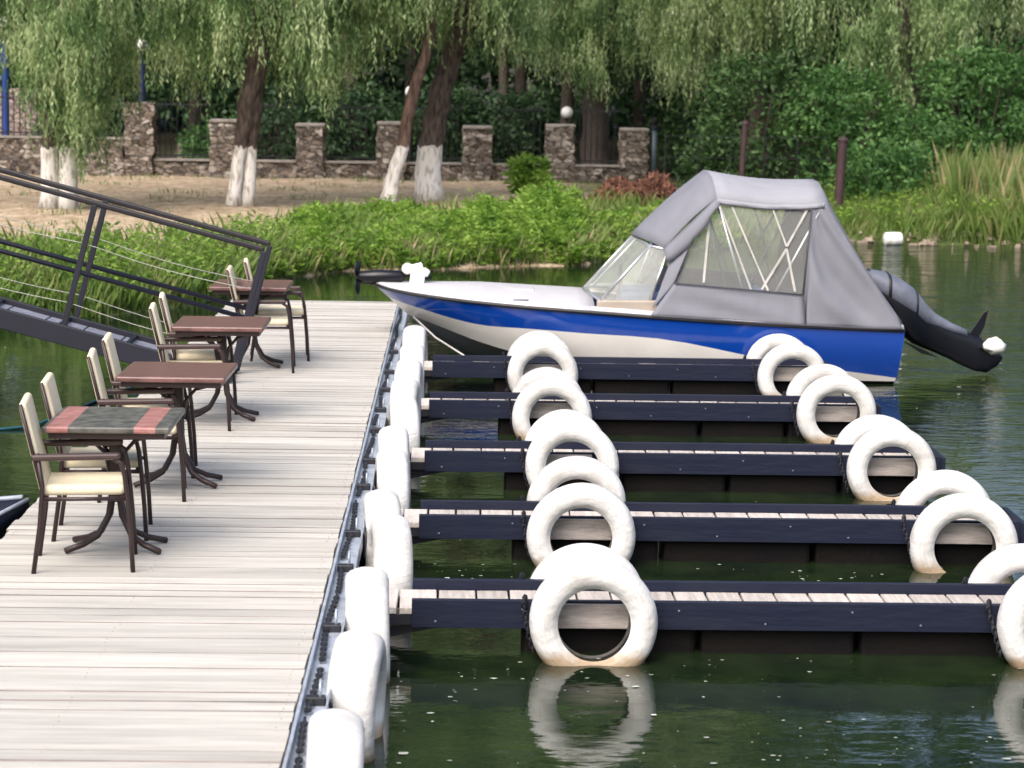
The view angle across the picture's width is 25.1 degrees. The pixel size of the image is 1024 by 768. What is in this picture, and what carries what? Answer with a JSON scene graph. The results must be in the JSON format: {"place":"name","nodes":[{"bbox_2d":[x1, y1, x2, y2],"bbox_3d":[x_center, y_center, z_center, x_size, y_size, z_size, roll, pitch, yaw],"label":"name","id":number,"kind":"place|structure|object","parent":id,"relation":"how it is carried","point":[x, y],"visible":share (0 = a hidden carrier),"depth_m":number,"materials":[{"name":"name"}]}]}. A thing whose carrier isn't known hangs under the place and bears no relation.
{"place":"outdoors","nodes":[
{"label":"outdoors","id":0,"kind":"place"},
{"bbox_2d":[0,242,1023,767],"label":"water","id":1,"kind":"structure","parent":0,"point":[856,708],"depth_m":11.63,"materials":[{"name":"green liquid"}]},
{"bbox_2d":[0,495,29,538],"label":"rowing boat","id":2,"kind":"object","parent":1,"relation":"on","point":[13,508],"visible":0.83,"depth_m":14.03,"materials":[{"name":"blue paint"}]},
{"bbox_2d":[0,300,407,767],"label":"floating dock","id":3,"kind":"object","parent":1,"relation":"on","point":[211,632],"visible":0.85,"depth_m":11.53,"materials":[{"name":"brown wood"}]},
{"bbox_2d":[18,392,137,573],"bbox_3d":[-2.238,0.503,11.900,0.578,0.877,0.489,0,8,-8],"label":"armchair","id":4,"kind":"object","parent":3,"relation":"on","point":[83,483],"visible":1,"depth_m":11.73,"materials":[{"name":"beige fabric"}]},
{"bbox_2d":[39,372,152,541],"bbox_3d":[-2.287,0.394,12.682,0.578,0.877,0.489,0,8,-6],"label":"armchair","id":5,"kind":"object","parent":3,"relation":"on","point":[50,395],"visible":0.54,"depth_m":12.51,"materials":[{"name":"beige fabric"}]},
{"bbox_2d":[42,406,184,554],"bbox_3d":[-2.117,0.528,12.293,0.660,0.715,0.720,1,8,-2],"label":"cafe table","id":6,"kind":"object","parent":3,"relation":"on","point":[136,424],"visible":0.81,"depth_m":12.20,"materials":[{"name":"multicoloured metal"}]},
{"bbox_2d":[0,167,271,383],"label":"gangway","id":7,"kind":"object","parent":3,"relation":"on","point":[67,329],"visible":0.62,"depth_m":18.67,"materials":[{"name":"paint"}]},
{"bbox_2d":[87,347,186,502],"bbox_3d":[-2.248,0.238,13.812,0.578,0.877,0.489,0,8,-8],"label":"armchair","id":8,"kind":"object","parent":3,"relation":"on","point":[102,392],"visible":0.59,"depth_m":13.63,"materials":[{"name":"beige fabric"}]},
{"bbox_2d":[101,332,197,477],"bbox_3d":[-2.297,0.128,14.605,0.578,0.877,0.489,0,8,-5],"label":"armchair","id":9,"kind":"object","parent":3,"relation":"on","point":[110,355],"visible":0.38,"depth_m":14.43,"materials":[{"name":"beige fabric"}]},
{"bbox_2d":[115,361,237,488],"bbox_3d":[-2.062,0.264,14.207,0.660,0.715,0.720,1,8,-1],"label":"cafe table","id":10,"kind":"object","parent":3,"relation":"on","point":[178,377],"visible":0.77,"depth_m":14.11,"materials":[{"name":"brown wood"}]},
{"bbox_2d":[148,302,231,430],"bbox_3d":[-2.300,-0.130,16.467,0.578,0.877,0.489,0,8,-7],"label":"armchair","id":11,"kind":"object","parent":3,"relation":"on","point":[163,346],"visible":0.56,"depth_m":16.29,"materials":[{"name":"beige fabric"}]},
{"bbox_2d":[159,292,237,414],"bbox_3d":[-2.348,-0.236,17.228,0.578,0.877,0.489,0,8,-8],"label":"armchair","id":12,"kind":"object","parent":3,"relation":"on","point":[194,354],"visible":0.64,"depth_m":17.04,"materials":[{"name":"beige fabric"}]},
{"bbox_2d":[171,316,270,421],"bbox_3d":[-2.124,-0.103,16.851,0.660,0.715,0.720,1,8,-2],"label":"cafe table","id":13,"kind":"object","parent":3,"relation":"on","point":[224,327],"visible":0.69,"depth_m":16.74,"materials":[{"name":"brown wood"}]},
{"bbox_2d":[209,279,293,367],"bbox_3d":[-2.238,-0.511,19.791,0.660,0.715,0.720,1,8,-1],"label":"cafe table","id":14,"kind":"object","parent":3,"relation":"on","point":[269,288],"visible":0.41,"depth_m":19.65,"materials":[{"name":"brown wood"}]},
{"bbox_2d":[226,265,295,372],"bbox_3d":[-2.133,-0.555,19.564,0.578,0.877,0.489,0,8,-4],"label":"armchair","id":15,"kind":"object","parent":3,"relation":"on","point":[276,321],"visible":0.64,"depth_m":19.38,"materials":[{"name":"beige fabric"}]},
{"bbox_2d":[244,258,309,361],"bbox_3d":[-2.081,-0.662,20.337,0.578,0.877,0.489,0,8,-7],"label":"armchair","id":16,"kind":"object","parent":3,"relation":"on","point":[299,310],"visible":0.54,"depth_m":20.16,"materials":[{"name":"beige fabric"}]},
{"bbox_2d":[306,708,364,767],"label":"tyre fender","id":17,"kind":"object","parent":3,"relation":"hanging from","point":[335,738],"visible":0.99,"depth_m":8.59,"materials":[{"name":"white paint"}]},
{"bbox_2d":[326,629,386,762],"bbox_3d":[-0.680,1.402,10.023,0.218,0.663,0.654,3,-22,2],"label":"tyre fender","id":18,"kind":"object","parent":3,"relation":"hanging from","point":[357,677],"visible":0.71,"depth_m":9.78,"materials":[{"name":"white paint"}]},
{"bbox_2d":[345,567,389,683],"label":"tyre fender","id":19,"kind":"object","parent":3,"relation":"hanging from","point":[366,598],"visible":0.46,"depth_m":11.01,"materials":[{"name":"white paint"}]},
{"bbox_2d":[363,489,401,565],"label":"tyre fender","id":20,"kind":"object","parent":3,"relation":"hanging from","point":[376,502],"visible":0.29,"depth_m":13.25,"materials":[{"name":"white rubber"}]},
{"bbox_2d":[365,514,412,612],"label":"tyre fender","id":21,"kind":"object","parent":3,"relation":"hanging from","point":[389,549],"visible":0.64,"depth_m":12.29,"materials":[{"name":"white paint"}]},
{"bbox_2d":[375,448,408,514],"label":"tyre fender","id":22,"kind":"object","parent":3,"relation":"hanging from","point":[392,468],"visible":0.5,"depth_m":14.63,"materials":[{"name":"white rubber"}]},
{"bbox_2d":[378,425,410,502],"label":"tyre fender","id":23,"kind":"object","parent":3,"relation":"hanging from","point":[394,436],"visible":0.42,"depth_m":15.62,"materials":[{"name":"white rubber"}]},
{"bbox_2d":[387,395,419,452],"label":"tyre fender","id":24,"kind":"object","parent":3,"relation":"hanging from","point":[402,411],"visible":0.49,"depth_m":16.85,"materials":[{"name":"white paint"}]},
{"bbox_2d":[390,377,420,422],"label":"tyre fender","id":25,"kind":"object","parent":3,"relation":"hanging from","point":[408,386],"visible":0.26,"depth_m":17.92,"materials":[{"name":"white paint"}]},
{"bbox_2d":[394,358,422,397],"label":"tyre fender","id":26,"kind":"object","parent":3,"relation":"hanging from","point":[410,367],"visible":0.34,"depth_m":18.99,"materials":[{"name":"white paint"}]},
{"bbox_2d":[400,343,423,397],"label":"tyre fender","id":27,"kind":"object","parent":3,"relation":"hanging from","point":[413,350],"visible":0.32,"depth_m":20.07,"materials":[{"name":"white paint"}]},
{"bbox_2d":[402,325,427,383],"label":"tyre fender","id":28,"kind":"object","parent":3,"relation":"hanging from","point":[417,334],"visible":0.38,"depth_m":21.45,"materials":[{"name":"white paint"}]},
{"bbox_2d":[424,355,828,394],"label":"finger pier","id":29,"kind":"structure","parent":1,"relation":"on","point":[650,375],"depth_m":20.99,"materials":[{"name":"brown wood"}]},
{"bbox_2d":[502,331,570,355],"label":"tyre fender","id":30,"kind":"object","parent":29,"relation":"hanging from","point":[524,339],"visible":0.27,"depth_m":21.42,"materials":[{"name":"white rubber"}]},
{"bbox_2d":[503,339,577,391],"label":"tyre fender","id":31,"kind":"object","parent":29,"relation":"hanging from","point":[525,353],"visible":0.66,"depth_m":20.70,"materials":[{"name":"white rubber"}]},
{"bbox_2d":[743,334,802,358],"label":"tyre fender","id":32,"kind":"object","parent":29,"relation":"hanging from","point":[761,348],"visible":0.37,"depth_m":21.48,"materials":[{"name":"white rubber"}]},
{"bbox_2d":[751,343,823,394],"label":"tyre fender","id":33,"kind":"object","parent":29,"relation":"hanging from","point":[773,359],"visible":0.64,"depth_m":20.76,"materials":[{"name":"white rubber"}]},
{"bbox_2d":[420,391,880,436],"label":"finger pier","id":34,"kind":"structure","parent":1,"relation":"on","point":[695,414],"depth_m":18.59,"materials":[{"name":"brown wood"}]},
{"bbox_2d":[505,367,580,391],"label":"tyre fender","id":35,"kind":"object","parent":34,"relation":"hanging from","point":[526,379],"visible":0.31,"depth_m":19.03,"materials":[{"name":"white rubber"}]},
{"bbox_2d":[507,377,591,439],"bbox_3d":[0.295,0.265,18.422,0.691,0.652,0.222,8,8,-2],"label":"tyre fender","id":36,"kind":"object","parent":34,"relation":"hanging from","point":[534,392],"visible":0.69,"depth_m":18.31,"materials":[{"name":"white rubber"}]},
{"bbox_2d":[783,364,850,395],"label":"tyre fender","id":37,"kind":"object","parent":34,"relation":"hanging from","point":[802,381],"visible":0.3,"depth_m":19.08,"materials":[{"name":"white rubber"}]},
{"bbox_2d":[790,374,875,442],"bbox_3d":[2.585,0.242,18.479,0.681,0.634,0.233,-27,9,1],"label":"tyre fender","id":38,"kind":"object","parent":34,"relation":"hanging from","point":[815,393],"visible":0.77,"depth_m":18.36,"materials":[{"name":"white rubber"}]},
{"bbox_2d":[409,440,945,493],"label":"finger pier","id":39,"kind":"structure","parent":1,"relation":"on","point":[731,467],"depth_m":16.16,"materials":[{"name":"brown wood"}]},
{"bbox_2d":[517,409,600,440],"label":"tyre fender","id":40,"kind":"object","parent":39,"relation":"hanging from","point":[543,422],"visible":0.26,"depth_m":16.58,"materials":[{"name":"white rubber"}]},
{"bbox_2d":[520,420,618,489],"bbox_3d":[0.396,0.563,15.972,0.692,0.640,0.222,22,6,-4],"label":"tyre fender","id":41,"kind":"object","parent":39,"relation":"hanging from","point":[546,441],"visible":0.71,"depth_m":15.86,"materials":[{"name":"white rubber"}]},
{"bbox_2d":[830,414,909,443],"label":"tyre fender","id":42,"kind":"object","parent":39,"relation":"hanging from","point":[854,431],"visible":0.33,"depth_m":16.64,"materials":[{"name":"white rubber"}]},
{"bbox_2d":[838,426,935,500],"bbox_3d":[2.629,0.603,16.024,0.642,0.640,0.204,-43,4,5],"label":"tyre fender","id":43,"kind":"object","parent":39,"relation":"hanging from","point":[867,446],"visible":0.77,"depth_m":15.93,"materials":[{"name":"white rubber"}]},
{"bbox_2d":[354,170,1005,382],"bbox_3d":[1.670,-1.014,22.539,6.416,2.156,2.016,0,8,-1],"label":"motorboat","id":44,"kind":"object","parent":1,"relation":"on","point":[825,294],"visible":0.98,"depth_m":21.73,"materials":[{"name":"grey fabric"}]},
{"bbox_2d":[361,499,1023,564],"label":"finger pier","id":45,"kind":"structure","parent":1,"relation":"on","point":[767,532],"depth_m":13.88,"materials":[{"name":"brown wood"}]},
{"bbox_2d":[520,456,625,501],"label":"tyre fender","id":46,"kind":"object","parent":45,"relation":"hanging from","point":[551,477],"visible":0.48,"depth_m":14.29,"materials":[{"name":"white rubber"}]},
{"bbox_2d":[521,483,635,566],"bbox_3d":[0.396,0.892,13.690,0.683,0.648,0.210,35,7,-4],"label":"tyre fender","id":47,"kind":"object","parent":45,"relation":"hanging from","point":[608,505],"visible":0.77,"depth_m":13.58,"materials":[{"name":"white rubber"}]},
{"bbox_2d":[891,470,989,504],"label":"tyre fender","id":48,"kind":"object","parent":45,"relation":"hanging from","point":[923,489],"visible":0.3,"depth_m":14.36,"materials":[{"name":"white rubber"}]},
{"bbox_2d":[901,493,1017,572],"bbox_3d":[2.696,0.967,13.752,0.644,0.640,0.207,-29,7,5],"label":"tyre fender","id":49,"kind":"object","parent":45,"relation":"hanging from","point":[934,518],"visible":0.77,"depth_m":13.65,"materials":[{"name":"white rubber"}]},
{"bbox_2d":[389,578,1012,655],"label":"finger pier","id":50,"kind":"structure","parent":1,"relation":"on","point":[790,617],"depth_m":11.72,"materials":[{"name":"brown wood"}]},
{"bbox_2d":[519,543,639,578],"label":"tyre fender","id":51,"kind":"object","parent":50,"relation":"hanging from","point":[548,565],"visible":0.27,"depth_m":12.13,"materials":[{"name":"white rubber"}]},
{"bbox_2d":[521,558,657,665],"bbox_3d":[0.395,1.194,11.518,0.667,0.652,0.230,-21,8,0],"label":"tyre fender","id":52,"kind":"object","parent":50,"relation":"hanging from","point":[559,587],"visible":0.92,"depth_m":11.41,"materials":[{"name":"white rubber"}]},
{"bbox_2d":[962,543,1023,583],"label":"tyre fender","id":53,"kind":"object","parent":50,"relation":"hanging from","point":[1000,565],"visible":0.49,"depth_m":12.19,"materials":[{"name":"white rubber"}]},
{"bbox_2d":[986,575,1023,668],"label":"tyre fender","id":54,"kind":"object","parent":50,"relation":"hanging from","point":[1008,633],"visible":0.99,"depth_m":11.49,"materials":[{"name":"white rubber"}]},
{"bbox_2d":[397,363,1021,766],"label":"floating fluff","id":55,"kind":"object","parent":1,"relation":"on","point":[645,671],"visible":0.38,"depth_m":10.56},
{"bbox_2d":[883,232,903,244],"bbox_3d":[6.549,-2.491,39.497,0.332,0.238,0.238,0,8,-10],"label":"plastic drum","id":56,"kind":"object","parent":1,"relation":"on","point":[892,238],"visible":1,"depth_m":39.40,"materials":[{"name":"plastic"}]},
{"bbox_2d":[0,63,1023,317],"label":"ground","id":57,"kind":"structure","parent":0,"point":[196,207],"depth_m":43.18,"materials":[{"name":"soil"}]},
{"bbox_2d":[0,17,10,134],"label":"garden lamp","id":58,"kind":"object","parent":57,"relation":"on","point":[5,77],"visible":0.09,"depth_m":52.86,"materials":[{"name":"metal"}]},
{"bbox_2d":[0,88,108,135],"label":"fence","id":59,"kind":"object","parent":57,"relation":"on","point":[16,119],"depth_m":56.16,"materials":[{"name":"metal"}]},
{"bbox_2d":[28,95,124,139],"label":"shrub","id":60,"kind":"object","parent":57,"relation":"on","point":[111,124],"visible":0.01,"depth_m":52.49,"materials":[{"name":"green plant"}]},
{"bbox_2d":[0,0,158,208],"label":"willow tree","id":61,"kind":"object","parent":57,"relation":"on","point":[68,56],"visible":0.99,"depth_m":37.32,"materials":[{"name":"green plant"}]},
{"bbox_2d":[136,40,147,101],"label":"garden lamp","id":62,"kind":"object","parent":57,"relation":"on","point":[143,82],"visible":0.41,"depth_m":51.51,"materials":[{"name":"metal"}]},
{"bbox_2d":[111,0,274,140],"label":"broadleaf tree","id":63,"kind":"object","parent":57,"relation":"on","point":[191,109],"visible":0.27,"depth_m":56.88,"materials":[{"name":"green plant"}]},
{"bbox_2d":[172,110,267,158],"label":"shrub","id":64,"kind":"object","parent":57,"relation":"on","point":[206,134],"visible":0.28,"depth_m":53.32,"materials":[{"name":"green plant"}]},
{"bbox_2d":[122,0,370,206],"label":"willow tree","id":65,"kind":"object","parent":57,"relation":"on","point":[267,21],"visible":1,"depth_m":38.53,"materials":[{"name":"green plant"}]},
{"bbox_2d":[219,74,351,159],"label":"shrub","id":66,"kind":"object","parent":57,"relation":"on","point":[302,117],"visible":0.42,"depth_m":53.61,"materials":[{"name":"green plant"}]},
{"bbox_2d":[228,3,394,138],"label":"broadleaf tree","id":67,"kind":"object","parent":57,"relation":"on","point":[278,80],"visible":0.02,"depth_m":56.32,"materials":[{"name":"green plant"}]},
{"bbox_2d":[0,91,649,183],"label":"stone wall","id":68,"kind":"structure","parent":57,"relation":"on","point":[134,154],"depth_m":49.79,"materials":[{"name":"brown stone"}]},
{"bbox_2d":[308,75,419,160],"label":"shrub","id":69,"kind":"object","parent":57,"relation":"on","point":[384,112],"visible":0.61,"depth_m":53.14,"materials":[{"name":"green plant"}]},
{"bbox_2d":[301,0,468,202],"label":"willow tree","id":70,"kind":"object","parent":57,"relation":"on","point":[358,36],"visible":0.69,"depth_m":40.68,"materials":[{"name":"green plant"}]},
{"bbox_2d":[342,12,489,151],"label":"broadleaf tree","id":71,"kind":"object","parent":57,"relation":"on","point":[410,66],"visible":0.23,"depth_m":57.85,"materials":[{"name":"green plant"}]},
{"bbox_2d":[393,72,494,161],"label":"shrub","id":72,"kind":"object","parent":57,"relation":"on","point":[457,94],"visible":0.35,"depth_m":53.38,"materials":[{"name":"green plant"}]},
{"bbox_2d":[363,0,566,201],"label":"willow tree","id":73,"kind":"object","parent":57,"relation":"on","point":[500,16],"visible":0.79,"depth_m":42.32,"materials":[{"name":"green plant"}]},
{"bbox_2d":[0,171,1016,298],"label":"bank weeds","id":74,"kind":"object","parent":57,"relation":"on","point":[535,205],"visible":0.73,"depth_m":34.31,"materials":[{"name":"green plant"}]},
{"bbox_2d":[0,171,1023,317],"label":"bank grass","id":75,"kind":"structure","parent":57,"relation":"on","point":[958,222],"depth_m":33.67,"materials":[{"name":"green plant"}]},
{"bbox_2d":[0,0,1023,142],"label":"wood","id":76,"kind":"object","parent":57,"relation":"on","point":[621,123],"visible":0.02,"depth_m":65.40,"materials":[{"name":"green plant"}]},
{"bbox_2d":[449,83,578,162],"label":"shrub","id":77,"kind":"object","parent":57,"relation":"on","point":[507,99],"visible":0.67,"depth_m":53.15,"materials":[{"name":"green plant"}]},
{"bbox_2d":[498,6,542,160],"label":"broadleaf tree","id":78,"kind":"object","parent":57,"relation":"on","point":[504,75],"visible":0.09,"depth_m":54.06,"materials":[{"name":"plant"}]},
{"bbox_2d":[464,25,583,156],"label":"broadleaf tree","id":79,"kind":"object","parent":57,"relation":"on","point":[520,79],"visible":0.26,"depth_m":56.63,"materials":[{"name":"green plant"}]},
{"bbox_2d":[501,151,556,193],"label":"shrub","id":80,"kind":"object","parent":57,"relation":"on","point":[523,171],"visible":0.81,"depth_m":45.17,"materials":[{"name":"green plant"}]},
{"bbox_2d":[509,0,689,163],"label":"willow tree","id":81,"kind":"object","parent":57,"relation":"on","point":[588,26],"visible":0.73,"depth_m":51.46,"materials":[{"name":"green plant"}]},
{"bbox_2d":[587,169,676,205],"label":"red-leaved shrub","id":82,"kind":"object","parent":57,"relation":"on","point":[655,182],"visible":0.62,"depth_m":42.79,"materials":[{"name":"red plant"}]},
{"bbox_2d":[577,2,717,137],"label":"broadleaf tree","id":83,"kind":"object","parent":57,"relation":"on","point":[638,105],"visible":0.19,"depth_m":57.84,"materials":[{"name":"green plant"}]},
{"bbox_2d":[650,117,658,172],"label":"iron post","id":84,"kind":"object","parent":57,"relation":"on","point":[654,126],"visible":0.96,"depth_m":49.90,"materials":[{"name":"grey metal"}]},
{"bbox_2d":[638,49,777,176],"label":"shrub","id":85,"kind":"object","parent":57,"relation":"on","point":[679,117],"visible":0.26,"depth_m":52.48,"materials":[{"name":"green plant"}]},
{"bbox_2d":[620,0,800,175],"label":"willow tree","id":86,"kind":"object","parent":57,"relation":"on","point":[676,37],"visible":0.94,"depth_m":47.31,"materials":[{"name":"green plant"}]},
{"bbox_2d":[670,124,770,183],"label":"shrub","id":87,"kind":"object","parent":57,"relation":"on","point":[688,162],"visible":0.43,"depth_m":46.02,"materials":[{"name":"green plant"}]},
{"bbox_2d":[739,120,748,176],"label":"fence post","id":88,"kind":"object","parent":57,"relation":"on","point":[745,123],"visible":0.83,"depth_m":42.38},
{"bbox_2d":[664,133,830,190],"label":"wire fence","id":89,"kind":"object","parent":57,"relation":"on","point":[731,136],"visible":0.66,"depth_m":43.13,"materials":[{"name":"black metal"}]},
{"bbox_2d":[679,42,824,178],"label":"shrub","id":90,"kind":"object","parent":57,"relation":"on","point":[760,69],"visible":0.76,"depth_m":45.62,"materials":[{"name":"green plant"}]},
{"bbox_2d":[675,0,865,141],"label":"broadleaf tree","id":91,"kind":"object","parent":57,"relation":"on","point":[795,58],"visible":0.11,"depth_m":54.52,"materials":[{"name":"green plant"}]},
{"bbox_2d":[834,137,848,210],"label":"fence post","id":92,"kind":"object","parent":57,"relation":"on","point":[840,169],"visible":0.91,"depth_m":41.55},
{"bbox_2d":[771,59,923,190],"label":"shrub","id":93,"kind":"object","parent":57,"relation":"on","point":[867,84],"visible":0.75,"depth_m":44.89,"materials":[{"name":"green plant"}]},
{"bbox_2d":[819,133,941,203],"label":"shrub","id":94,"kind":"object","parent":57,"relation":"on","point":[871,181],"visible":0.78,"depth_m":42.40,"materials":[{"name":"green plant"}]},
{"bbox_2d":[769,0,996,171],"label":"willow tree","id":95,"kind":"object","parent":57,"relation":"on","point":[892,53],"visible":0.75,"depth_m":46.19,"materials":[{"name":"green plant"}]},
{"bbox_2d":[768,0,1015,147],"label":"broadleaf tree","id":96,"kind":"object","parent":57,"relation":"on","point":[924,100],"visible":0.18,"depth_m":53.68,"materials":[{"name":"green plant"}]},
{"bbox_2d":[854,100,996,184],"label":"shrub","id":97,"kind":"object","parent":57,"relation":"on","point":[921,124],"visible":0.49,"depth_m":44.38,"materials":[{"name":"green plant"}]},
{"bbox_2d":[847,229,1023,247],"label":"shore rubble","id":98,"kind":"object","parent":57,"relation":"on","point":[923,242],"visible":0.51,"depth_m":39.76,"materials":[{"name":"stone"}]},
{"bbox_2d":[868,0,1023,75],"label":"willow tree","id":99,"kind":"object","parent":57,"relation":"on","point":[1015,23],"visible":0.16,"depth_m":49.03,"materials":[{"name":"green plant"}]},
{"bbox_2d":[904,36,1023,170],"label":"shrub","id":100,"kind":"object","parent":57,"relation":"on","point":[987,72],"visible":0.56,"depth_m":44.95,"materials":[{"name":"green plant"}]},
{"bbox_2d":[914,0,1023,147],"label":"broadleaf tree","id":101,"kind":"object","parent":57,"relation":"on","point":[972,111],"visible":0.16,"depth_m":53.55,"materials":[{"name":"green plant"}]},
{"bbox_2d":[921,136,1023,246],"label":"reeds","id":102,"kind":"object","parent":57,"relation":"on","point":[995,169],"visible":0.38,"depth_m":41.51,"materials":[{"name":"green plant"}]},
{"bbox_2d":[969,59,1023,151],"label":"shrub","id":103,"kind":"object","parent":57,"relation":"on","point":[1007,129],"visible":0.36,"depth_m":45.78,"materials":[{"name":"green plant"}]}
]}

